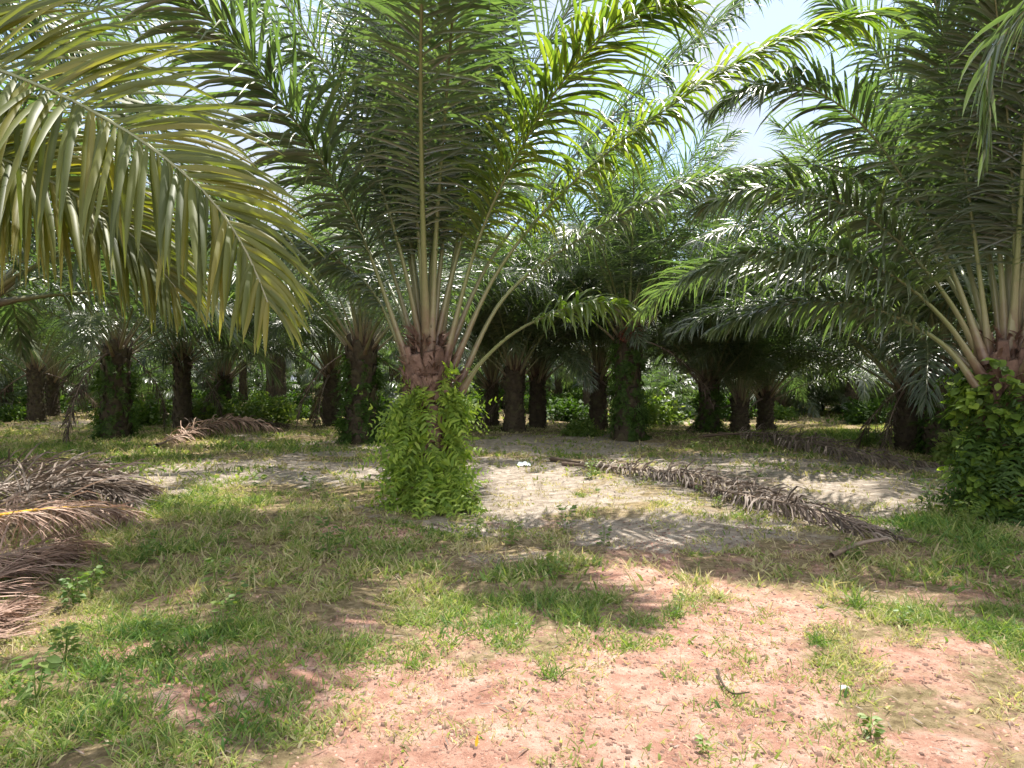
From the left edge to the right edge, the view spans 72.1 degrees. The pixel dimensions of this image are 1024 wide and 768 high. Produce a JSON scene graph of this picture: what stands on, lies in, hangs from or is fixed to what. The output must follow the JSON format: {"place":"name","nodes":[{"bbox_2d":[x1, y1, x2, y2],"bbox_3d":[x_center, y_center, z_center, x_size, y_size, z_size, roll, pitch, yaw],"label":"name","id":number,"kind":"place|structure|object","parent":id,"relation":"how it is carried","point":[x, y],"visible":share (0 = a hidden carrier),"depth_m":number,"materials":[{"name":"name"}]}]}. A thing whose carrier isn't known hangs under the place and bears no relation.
{"place":"outdoors","nodes":[
{"label":"outdoors","id":0,"kind":"place"},
{"bbox_2d":[0,0,1013,377],"label":"sky","id":1,"kind":"structure","parent":0,"point":[779,15],"materials":[{"name":"white"}]},
{"bbox_2d":[0,383,1023,767],"bbox_3d":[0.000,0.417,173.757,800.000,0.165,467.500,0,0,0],"label":"ground","id":2,"kind":"structure","parent":0,"point":[896,721],"depth_m":4.45,"materials":[{"name":"beige soil"}]},
{"bbox_2d":[0,402,26,422],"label":"shrub","id":3,"kind":"object","parent":2,"relation":"on","point":[19,410],"visible":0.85,"depth_m":27.04,"materials":[{"name":"green plant"}]},
{"bbox_2d":[0,350,27,410],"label":"young palm","id":4,"kind":"object","parent":2,"relation":"on","point":[13,396],"visible":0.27,"depth_m":33.65,"materials":[{"name":"green plant"}]},
{"bbox_2d":[0,252,46,380],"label":"oil palm","id":5,"kind":"object","parent":2,"relation":"on","point":[2,371],"visible":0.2,"depth_m":23.44,"materials":[{"name":"green plant"}]},
{"bbox_2d":[0,571,57,640],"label":"fallen frond","id":6,"kind":"object","parent":2,"relation":"on","point":[6,610],"visible":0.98,"depth_m":4.60,"materials":[{"name":"brown plant"}]},
{"bbox_2d":[9,650,62,700],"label":"leafy weed","id":7,"kind":"object","parent":2,"relation":"on","point":[54,661],"visible":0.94,"depth_m":3.40,"materials":[{"name":"green plant"}]},
{"bbox_2d":[14,388,80,413],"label":"shrub","id":8,"kind":"object","parent":2,"relation":"on","point":[61,403],"visible":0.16,"depth_m":32.82,"materials":[{"name":"green plant"}]},
{"bbox_2d":[0,343,95,406],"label":"oil palm","id":9,"kind":"object","parent":2,"relation":"on","point":[3,382],"visible":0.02,"depth_m":32.47,"materials":[{"name":"green plant"}]},
{"bbox_2d":[13,354,93,400],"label":"young palm","id":10,"kind":"object","parent":2,"relation":"on","point":[65,371],"visible":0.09,"depth_m":45.22,"materials":[{"name":"green plant"}]},
{"bbox_2d":[0,503,114,588],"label":"fallen frond","id":11,"kind":"object","parent":2,"relation":"on","point":[13,554],"visible":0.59,"depth_m":5.79,"materials":[{"name":"brown plant"}]},
{"bbox_2d":[0,522,115,616],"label":"fallen frond","id":12,"kind":"object","parent":2,"relation":"on","point":[4,572],"visible":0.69,"depth_m":5.48,"materials":[{"name":"brown plant"}]},
{"bbox_2d":[45,621,81,659],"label":"leafy weed","id":13,"kind":"object","parent":2,"relation":"on","point":[58,636],"visible":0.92,"depth_m":3.96,"materials":[{"name":"green plant"}]},
{"bbox_2d":[0,441,131,482],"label":"fallen frond","id":14,"kind":"object","parent":2,"relation":"on","point":[25,462],"visible":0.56,"depth_m":10.72,"materials":[{"name":"brown plant"}]},
{"bbox_2d":[56,573,90,611],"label":"leafy weed","id":15,"kind":"object","parent":2,"relation":"on","point":[71,585],"visible":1,"depth_m":4.91,"materials":[{"name":"green plant"}]},
{"bbox_2d":[0,500,151,550],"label":"fallen frond","id":16,"kind":"object","parent":2,"relation":"on","point":[67,515],"visible":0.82,"depth_m":6.91,"materials":[{"name":"brown plant"}]},
{"bbox_2d":[0,477,151,542],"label":"fallen frond","id":17,"kind":"object","parent":2,"relation":"on","point":[15,496],"visible":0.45,"depth_m":7.44,"materials":[{"name":"brown plant"}]},
{"bbox_2d":[0,447,164,498],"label":"fallen frond","id":18,"kind":"object","parent":2,"relation":"on","point":[69,463],"visible":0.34,"depth_m":9.62,"materials":[{"name":"brown plant"}]},
{"bbox_2d":[0,457,165,511],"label":"fallen frond","id":19,"kind":"object","parent":2,"relation":"on","point":[124,496],"visible":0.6,"depth_m":8.74,"materials":[{"name":"brown plant"}]},
{"bbox_2d":[0,463,166,520],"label":"fallen frond","id":20,"kind":"object","parent":2,"relation":"on","point":[36,490],"visible":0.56,"depth_m":8.38,"materials":[{"name":"brown plant"}]},
{"bbox_2d":[0,262,169,422],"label":"oil palm","id":21,"kind":"object","parent":2,"relation":"on","point":[35,374],"visible":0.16,"depth_m":25.88,"materials":[{"name":"green plant"}]},
{"bbox_2d":[0,286,171,415],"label":"oil palm","id":22,"kind":"object","parent":2,"relation":"on","point":[51,385],"visible":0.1,"depth_m":30.41,"materials":[{"name":"green plant"}]},
{"bbox_2d":[78,565,104,596],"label":"leafy weed","id":23,"kind":"object","parent":2,"relation":"on","point":[98,572],"visible":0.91,"depth_m":5.14,"materials":[{"name":"green plant"}]},
{"bbox_2d":[93,392,172,425],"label":"shrub","id":24,"kind":"object","parent":2,"relation":"on","point":[154,415],"visible":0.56,"depth_m":24.16,"materials":[{"name":"green plant"}]},
{"bbox_2d":[63,345,214,417],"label":"young palm","id":25,"kind":"object","parent":2,"relation":"on","point":[166,392],"visible":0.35,"depth_m":30.65,"materials":[{"name":"green plant"}]},
{"bbox_2d":[0,7,312,388],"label":"oil palm","id":26,"kind":"object","parent":2,"relation":"on","point":[22,337],"visible":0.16,"depth_m":14.28,"materials":[{"name":"green plant"}]},
{"bbox_2d":[0,158,315,442],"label":"oil palm","id":27,"kind":"object","parent":2,"relation":"on","point":[114,343],"visible":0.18,"depth_m":18.70,"materials":[{"name":"green plant"}]},
{"bbox_2d":[77,356,152,440],"bbox_3d":[-10.753,0.250,18.938,1.660,2.614,1.616,0,0,33],"label":"climbing fern","id":28,"kind":"object","parent":27,"relation":"attached to","point":[99,427],"visible":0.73,"depth_m":18.71,"materials":[{"name":"green plant"}]},
{"bbox_2d":[0,0,325,355],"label":"oil palm","id":29,"kind":"object","parent":2,"relation":"on","point":[158,266],"visible":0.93,"depth_m":3.85,"materials":[{"name":"green plant"}]},
{"bbox_2d":[5,230,322,428],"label":"oil palm","id":30,"kind":"object","parent":2,"relation":"on","point":[183,407],"visible":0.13,"depth_m":22.83,"materials":[{"name":"green plant"}]},
{"bbox_2d":[147,618,181,658],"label":"leafy weed","id":31,"kind":"object","parent":2,"relation":"on","point":[166,637],"visible":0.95,"depth_m":4.07,"materials":[{"name":"green plant"}]},
{"bbox_2d":[50,233,343,425],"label":"oil palm","id":32,"kind":"object","parent":2,"relation":"on","point":[223,373],"visible":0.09,"depth_m":24.87,"materials":[{"name":"green plant"}]},
{"bbox_2d":[211,374,237,418],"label":"climbing fern","id":33,"kind":"object","parent":32,"relation":"attached to","point":[232,392],"visible":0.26,"depth_m":25.34,"materials":[{"name":"green plant"}]},
{"bbox_2d":[165,391,243,426],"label":"shrub","id":34,"kind":"object","parent":2,"relation":"on","point":[196,411],"visible":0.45,"depth_m":24.14,"materials":[{"name":"green plant"}]},
{"bbox_2d":[200,556,231,591],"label":"leafy weed","id":35,"kind":"object","parent":2,"relation":"on","point":[208,560],"visible":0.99,"depth_m":5.33,"materials":[{"name":"green plant"}]},
{"bbox_2d":[154,413,283,446],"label":"fallen frond","id":36,"kind":"object","parent":2,"relation":"on","point":[233,423],"visible":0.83,"depth_m":19.28,"materials":[{"name":"brown plant"}]},
{"bbox_2d":[210,594,237,628],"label":"leafy weed","id":37,"kind":"object","parent":2,"relation":"on","point":[228,600],"visible":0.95,"depth_m":4.51,"materials":[{"name":"green plant"}]},
{"bbox_2d":[192,357,261,399],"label":"young palm","id":38,"kind":"object","parent":2,"relation":"on","point":[236,384],"visible":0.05,"depth_m":52.69,"materials":[{"name":"green plant"}]},
{"bbox_2d":[166,413,292,441],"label":"fallen frond","id":39,"kind":"object","parent":2,"relation":"on","point":[275,424],"visible":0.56,"depth_m":20.52,"materials":[{"name":"brown plant"}]},
{"bbox_2d":[161,349,312,401],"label":"oil palm","id":40,"kind":"object","parent":2,"relation":"on","point":[242,389],"visible":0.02,"depth_m":48.98,"materials":[{"name":"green plant"}]},
{"bbox_2d":[168,293,324,397],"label":"oil palm","id":41,"kind":"object","parent":2,"relation":"on","point":[270,389],"visible":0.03,"depth_m":41.46,"materials":[{"name":"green plant"}]},
{"bbox_2d":[233,393,296,424],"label":"shrub","id":42,"kind":"object","parent":2,"relation":"on","point":[248,412],"visible":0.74,"depth_m":25.14,"materials":[{"name":"green plant"}]},
{"bbox_2d":[238,392,300,422],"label":"shrub","id":43,"kind":"object","parent":2,"relation":"on","point":[281,397],"visible":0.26,"depth_m":25.97,"materials":[{"name":"green plant"}]},
{"bbox_2d":[238,361,302,397],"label":"young palm","id":44,"kind":"object","parent":2,"relation":"on","point":[261,384],"visible":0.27,"depth_m":53.70,"materials":[{"name":"green plant"}]},
{"bbox_2d":[193,314,378,400],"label":"oil palm","id":45,"kind":"object","parent":2,"relation":"on","point":[280,374],"visible":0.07,"depth_m":33.37,"materials":[{"name":"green plant"}]},
{"bbox_2d":[286,388,319,405],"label":"shrub","id":46,"kind":"object","parent":2,"relation":"on","point":[296,399],"visible":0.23,"depth_m":37.14,"materials":[{"name":"green plant"}]},
{"bbox_2d":[171,199,469,427],"bbox_3d":[-6.680,-1.696,24.402,10.705,8.272,10.516,0,0,0],"label":"oil palm","id":47,"kind":"object","parent":2,"relation":"on","point":[329,410],"visible":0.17,"depth_m":23.64,"materials":[{"name":"green plant"}]},
{"bbox_2d":[312,516,344,554],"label":"leafy weed","id":48,"kind":"object","parent":2,"relation":"on","point":[327,533],"visible":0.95,"depth_m":6.23,"materials":[{"name":"green plant"}]},
{"bbox_2d":[101,109,588,444],"bbox_3d":[-3.770,-2.530,18.153,11.566,8.337,11.753,0,0,0],"label":"oil palm","id":49,"kind":"object","parent":2,"relation":"on","point":[361,341],"visible":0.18,"depth_m":17.65,"materials":[{"name":"green plant"}]},
{"bbox_2d":[330,349,393,444],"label":"climbing fern","id":50,"kind":"object","parent":49,"relation":"attached to","point":[343,426],"visible":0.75,"depth_m":17.73,"materials":[{"name":"green plant"}]},
{"bbox_2d":[297,348,400,402],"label":"young palm","id":51,"kind":"object","parent":2,"relation":"on","point":[321,383],"visible":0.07,"depth_m":36.02,"materials":[{"name":"green plant"}]},
{"bbox_2d":[377,356,484,407],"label":"young palm","id":52,"kind":"object","parent":2,"relation":"on","point":[390,393],"visible":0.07,"depth_m":30.58,"materials":[{"name":"green plant"}]},
{"bbox_2d":[338,231,610,425],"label":"oil palm","id":53,"kind":"object","parent":2,"relation":"on","point":[491,370],"visible":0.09,"depth_m":24.40,"materials":[{"name":"green plant"}]},
{"bbox_2d":[74,0,933,503],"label":"oil palm","id":54,"kind":"object","parent":2,"relation":"on","point":[416,152],"visible":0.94,"depth_m":8.25,"materials":[{"name":"green plant"}]},
{"bbox_2d":[352,361,502,520],"bbox_3d":[-1.013,0.666,8.911,1.724,1.989,1.875,0,0,22],"label":"climbing fern","id":55,"kind":"object","parent":54,"relation":"attached to","point":[404,475],"visible":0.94,"depth_m":8.56,"materials":[{"name":"green plant"}]},
{"bbox_2d":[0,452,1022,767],"bbox_3d":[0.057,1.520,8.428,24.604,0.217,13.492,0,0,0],"label":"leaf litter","id":56,"kind":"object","parent":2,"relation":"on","point":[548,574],"visible":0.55,"depth_m":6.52,"materials":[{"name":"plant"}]},
{"bbox_2d":[0,397,1023,767],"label":"grass","id":57,"kind":"structure","parent":2,"relation":"on","point":[928,521],"depth_m":5.07,"materials":[{"name":"green plant"}]},
{"bbox_2d":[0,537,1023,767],"bbox_3d":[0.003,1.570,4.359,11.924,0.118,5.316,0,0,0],"label":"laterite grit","id":58,"kind":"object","parent":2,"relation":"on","point":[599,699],"visible":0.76,"depth_m":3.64,"materials":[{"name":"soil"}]},
{"bbox_2d":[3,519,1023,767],"bbox_3d":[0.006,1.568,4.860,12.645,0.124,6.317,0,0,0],"label":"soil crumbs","id":59,"kind":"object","parent":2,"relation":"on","point":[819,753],"visible":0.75,"depth_m":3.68,"materials":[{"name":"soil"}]},
{"bbox_2d":[467,353,582,395],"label":"oil palm","id":60,"kind":"object","parent":2,"relation":"on","point":[547,384],"visible":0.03,"depth_m":42.27,"materials":[{"name":"green plant"}]},
{"bbox_2d":[375,206,677,432],"bbox_3d":[0.238,-1.851,21.076,9.175,6.827,9.461,0,0,0],"label":"oil palm","id":61,"kind":"object","parent":2,"relation":"on","point":[513,372],"visible":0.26,"depth_m":20.46,"materials":[{"name":"green plant"}]},
{"bbox_2d":[404,225,696,428],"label":"oil palm","id":62,"kind":"object","parent":2,"relation":"on","point":[537,375],"visible":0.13,"depth_m":22.06,"materials":[{"name":"green plant"}]},
{"bbox_2d":[530,656,574,682],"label":"grass tuft","id":63,"kind":"object","parent":2,"relation":"on","point":[550,673],"visible":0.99,"depth_m":3.76,"materials":[{"name":"green plant"}]},
{"bbox_2d":[546,546,567,578],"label":"leafy weed","id":64,"kind":"object","parent":2,"relation":"on","point":[556,561],"visible":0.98,"depth_m":5.63,"materials":[{"name":"green plant"}]},
{"bbox_2d":[546,396,589,421],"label":"shrub","id":65,"kind":"object","parent":2,"relation":"on","point":[554,407],"visible":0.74,"depth_m":27.51,"materials":[{"name":"green plant"}]},
{"bbox_2d":[560,414,601,437],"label":"shrub","id":66,"kind":"object","parent":2,"relation":"on","point":[579,426],"visible":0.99,"depth_m":19.69,"materials":[{"name":"green plant"}]},
{"bbox_2d":[462,207,763,428],"bbox_3d":[2.812,-1.703,22.400,10.706,7.343,9.784,0,0,-34],"label":"oil palm","id":67,"kind":"object","parent":2,"relation":"on","point":[598,405],"visible":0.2,"depth_m":21.86,"materials":[{"name":"green plant"}]},
{"bbox_2d":[537,331,694,408],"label":"oil palm","id":68,"kind":"object","parent":2,"relation":"on","point":[586,398],"visible":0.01,"depth_m":34.00,"materials":[{"name":"green plant"}]},
{"bbox_2d":[608,387,686,425],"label":"shrub","id":69,"kind":"object","parent":2,"relation":"on","point":[658,410],"visible":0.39,"depth_m":24.84,"materials":[{"name":"green plant"}]},
{"bbox_2d":[427,87,872,441],"bbox_3d":[2.813,-2.646,18.947,11.373,8.577,11.675,0,0,0],"label":"oil palm","id":70,"kind":"object","parent":2,"relation":"on","point":[621,253],"visible":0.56,"depth_m":17.64,"materials":[{"name":"green plant"}]},
{"bbox_2d":[600,331,656,441],"bbox_3d":[2.953,0.015,18.599,1.600,3.144,1.778,0,0,24],"label":"climbing fern","id":71,"kind":"object","parent":70,"relation":"attached to","point":[643,415],"visible":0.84,"depth_m":18.43,"materials":[{"name":"green plant"}]},
{"bbox_2d":[606,357,697,416],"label":"shrub","id":72,"kind":"object","parent":2,"relation":"on","point":[654,379],"visible":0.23,"depth_m":28.15,"materials":[{"name":"green plant"}]},
{"bbox_2d":[529,194,872,432],"bbox_3d":[5.964,-1.873,20.724,10.176,7.088,10.289,0,0,37],"label":"oil palm","id":73,"kind":"object","parent":2,"relation":"on","point":[706,380],"visible":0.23,"depth_m":19.76,"materials":[{"name":"green plant"}]},
{"bbox_2d":[683,383,731,432],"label":"climbing fern","id":74,"kind":"object","parent":73,"relation":"attached to","point":[719,399],"visible":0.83,"depth_m":20.42,"materials":[{"name":"green plant"}]},
{"bbox_2d":[687,391,756,420],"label":"shrub","id":75,"kind":"object","parent":2,"relation":"on","point":[726,412],"visible":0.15,"depth_m":27.82,"materials":[{"name":"green plant"}]},
{"bbox_2d":[549,456,897,546],"bbox_3d":[2.484,1.317,10.524,0.986,0.579,7.889,0,0,-24],"label":"fallen frond","id":76,"kind":"object","parent":2,"relation":"on","point":[721,481],"visible":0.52,"depth_m":9.59,"materials":[{"name":"brown plant"}]},
{"bbox_2d":[561,455,897,539],"bbox_3d":[2.748,1.323,10.189,0.827,0.498,6.720,0,0,-26],"label":"fallen frond","id":77,"kind":"object","parent":2,"relation":"on","point":[564,463],"visible":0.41,"depth_m":10.23,"materials":[{"name":"brown plant"}]},
{"bbox_2d":[643,286,861,432],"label":"oil palm","id":78,"kind":"object","parent":2,"relation":"on","point":[740,400],"visible":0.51,"depth_m":20.09,"materials":[{"name":"green plant"}]},
{"bbox_2d":[592,232,927,430],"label":"oil palm","id":79,"kind":"object","parent":2,"relation":"on","point":[766,399],"visible":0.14,"depth_m":21.53,"materials":[{"name":"green plant"}]},
{"bbox_2d":[721,336,844,417],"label":"young palm","id":80,"kind":"object","parent":2,"relation":"on","point":[785,401],"visible":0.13,"depth_m":30.51,"materials":[{"name":"green plant"}]},
{"bbox_2d":[773,401,801,420],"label":"shrub","id":81,"kind":"object","parent":2,"relation":"on","point":[779,411],"visible":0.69,"depth_m":27.63,"materials":[{"name":"green plant"}]},
{"bbox_2d":[684,481,920,543],"bbox_3d":[3.048,1.345,8.394,0.824,0.396,3.762,0,0,-22],"label":"fallen frond","id":82,"kind":"object","parent":2,"relation":"on","point":[749,501],"visible":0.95,"depth_m":8.00,"materials":[{"name":"brown plant"}]},
{"bbox_2d":[630,106,1004,452],"bbox_3d":[8.995,-1.906,15.947,12.677,8.737,12.036,0,0,0],"label":"oil palm","id":83,"kind":"object","parent":2,"relation":"on","point":[905,371],"visible":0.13,"depth_m":15.63,"materials":[{"name":"green plant"}]},
{"bbox_2d":[718,428,923,471],"bbox_3d":[6.399,1.257,15.442,0.993,0.478,7.326,0,0,-5],"label":"fallen frond","id":84,"kind":"object","parent":2,"relation":"on","point":[848,452],"visible":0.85,"depth_m":14.12,"materials":[{"name":"brown plant"}]},
{"bbox_2d":[702,423,940,467],"bbox_3d":[6.537,1.227,15.595,0.965,0.588,6.575,0,0,-19],"label":"fallen frond","id":85,"kind":"object","parent":2,"relation":"on","point":[889,456],"visible":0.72,"depth_m":15.14,"materials":[{"name":"brown plant"}]},
{"bbox_2d":[804,627,844,647],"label":"grass tuft","id":86,"kind":"object","parent":2,"relation":"on","point":[817,640],"visible":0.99,"depth_m":4.21,"materials":[{"name":"green plant"}]},
{"bbox_2d":[628,0,1023,501],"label":"oil palm","id":87,"kind":"object","parent":2,"relation":"on","point":[944,169],"visible":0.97,"depth_m":7.86,"materials":[{"name":"green plant"}]},
{"bbox_2d":[915,370,1023,527],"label":"climbing fern","id":88,"kind":"object","parent":87,"relation":"attached to","point":[1003,472],"visible":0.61,"depth_m":7.69,"materials":[{"name":"green plant"}]},
{"bbox_2d":[936,350,1023,523],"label":"climbing creeper","id":89,"kind":"object","parent":87,"relation":"attached to","point":[963,402],"visible":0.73,"depth_m":7.75,"materials":[{"name":"green plant"}]},
{"bbox_2d":[660,42,1019,453],"bbox_3d":[9.365,-2.365,15.290,12.897,8.869,12.456,0,0,0],"label":"oil palm","id":90,"kind":"object","parent":2,"relation":"on","point":[928,428],"visible":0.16,"depth_m":15.01,"materials":[{"name":"green plant"}]},
{"bbox_2d":[895,377,962,455],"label":"climbing fern","id":91,"kind":"object","parent":90,"relation":"attached to","point":[920,441],"visible":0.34,"depth_m":15.19,"materials":[{"name":"green plant"}]},
{"bbox_2d":[724,263,973,415],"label":"oil palm","id":92,"kind":"object","parent":2,"relation":"on","point":[850,391],"visible":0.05,"depth_m":24.58,"materials":[{"name":"green plant"}]},
{"bbox_2d":[787,348,924,415],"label":"young palm","id":93,"kind":"object","parent":2,"relation":"on","point":[841,388],"visible":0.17,"depth_m":30.41,"materials":[{"name":"green plant"}]},
{"bbox_2d":[829,537,888,557],"bbox_3d":[3.175,1.494,6.469,0.831,0.099,0.096,0,0,-31],"label":"cut petiole","id":94,"kind":"object","parent":2,"relation":"on","point":[836,553],"visible":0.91,"depth_m":6.46,"materials":[{"name":"plant"}]},
{"bbox_2d":[834,395,894,422],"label":"shrub","id":95,"kind":"object","parent":2,"relation":"on","point":[851,405],"visible":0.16,"depth_m":26.31,"materials":[{"name":"green plant"}]},
{"bbox_2d":[830,581,901,610],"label":"grass tuft","id":96,"kind":"object","parent":2,"relation":"on","point":[856,600],"visible":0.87,"depth_m":5.01,"materials":[{"name":"green plant"}]},
{"bbox_2d":[844,398,895,424],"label":"shrub","id":97,"kind":"object","parent":2,"relation":"on","point":[868,411],"visible":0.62,"depth_m":24.84,"materials":[{"name":"green plant"}]},
{"bbox_2d":[856,712,885,738],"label":"leafy weed","id":98,"kind":"object","parent":2,"relation":"on","point":[879,732],"visible":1,"depth_m":3.13,"materials":[{"name":"green plant"}]},
{"bbox_2d":[851,428,893,446],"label":"shrub","id":99,"kind":"object","parent":2,"relation":"on","point":[870,438],"visible":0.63,"depth_m":17.07,"materials":[{"name":"green plant"}]},
{"bbox_2d":[915,479,945,513],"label":"leafy weed","id":100,"kind":"object","parent":2,"relation":"on","point":[928,493],"visible":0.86,"depth_m":8.24,"materials":[{"name":"green plant"}]},
{"bbox_2d":[870,268,1004,366],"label":"oil palm","id":101,"kind":"object","parent":2,"relation":"on","point":[942,300],"visible":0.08,"depth_m":14.12,"materials":[{"name":"green plant"}]},
{"bbox_2d":[929,421,977,465],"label":"shrub","id":102,"kind":"object","parent":2,"relation":"on","point":[944,448],"visible":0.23,"depth_m":13.41,"materials":[{"name":"green plant"}]},
{"bbox_2d":[951,500,982,531],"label":"leafy weed","id":103,"kind":"object","parent":2,"relation":"on","point":[970,523],"visible":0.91,"depth_m":7.27,"materials":[{"name":"green plant"}]},
{"bbox_2d":[958,0,1023,183],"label":"oil palm","id":104,"kind":"object","parent":2,"relation":"on","point":[988,66],"visible":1,"depth_m":4.73,"materials":[{"name":"green plant"}]},
{"bbox_2d":[970,603,1022,634],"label":"grass tuft","id":105,"kind":"object","parent":2,"relation":"on","point":[998,625],"visible":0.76,"depth_m":4.45,"materials":[{"name":"green plant"}]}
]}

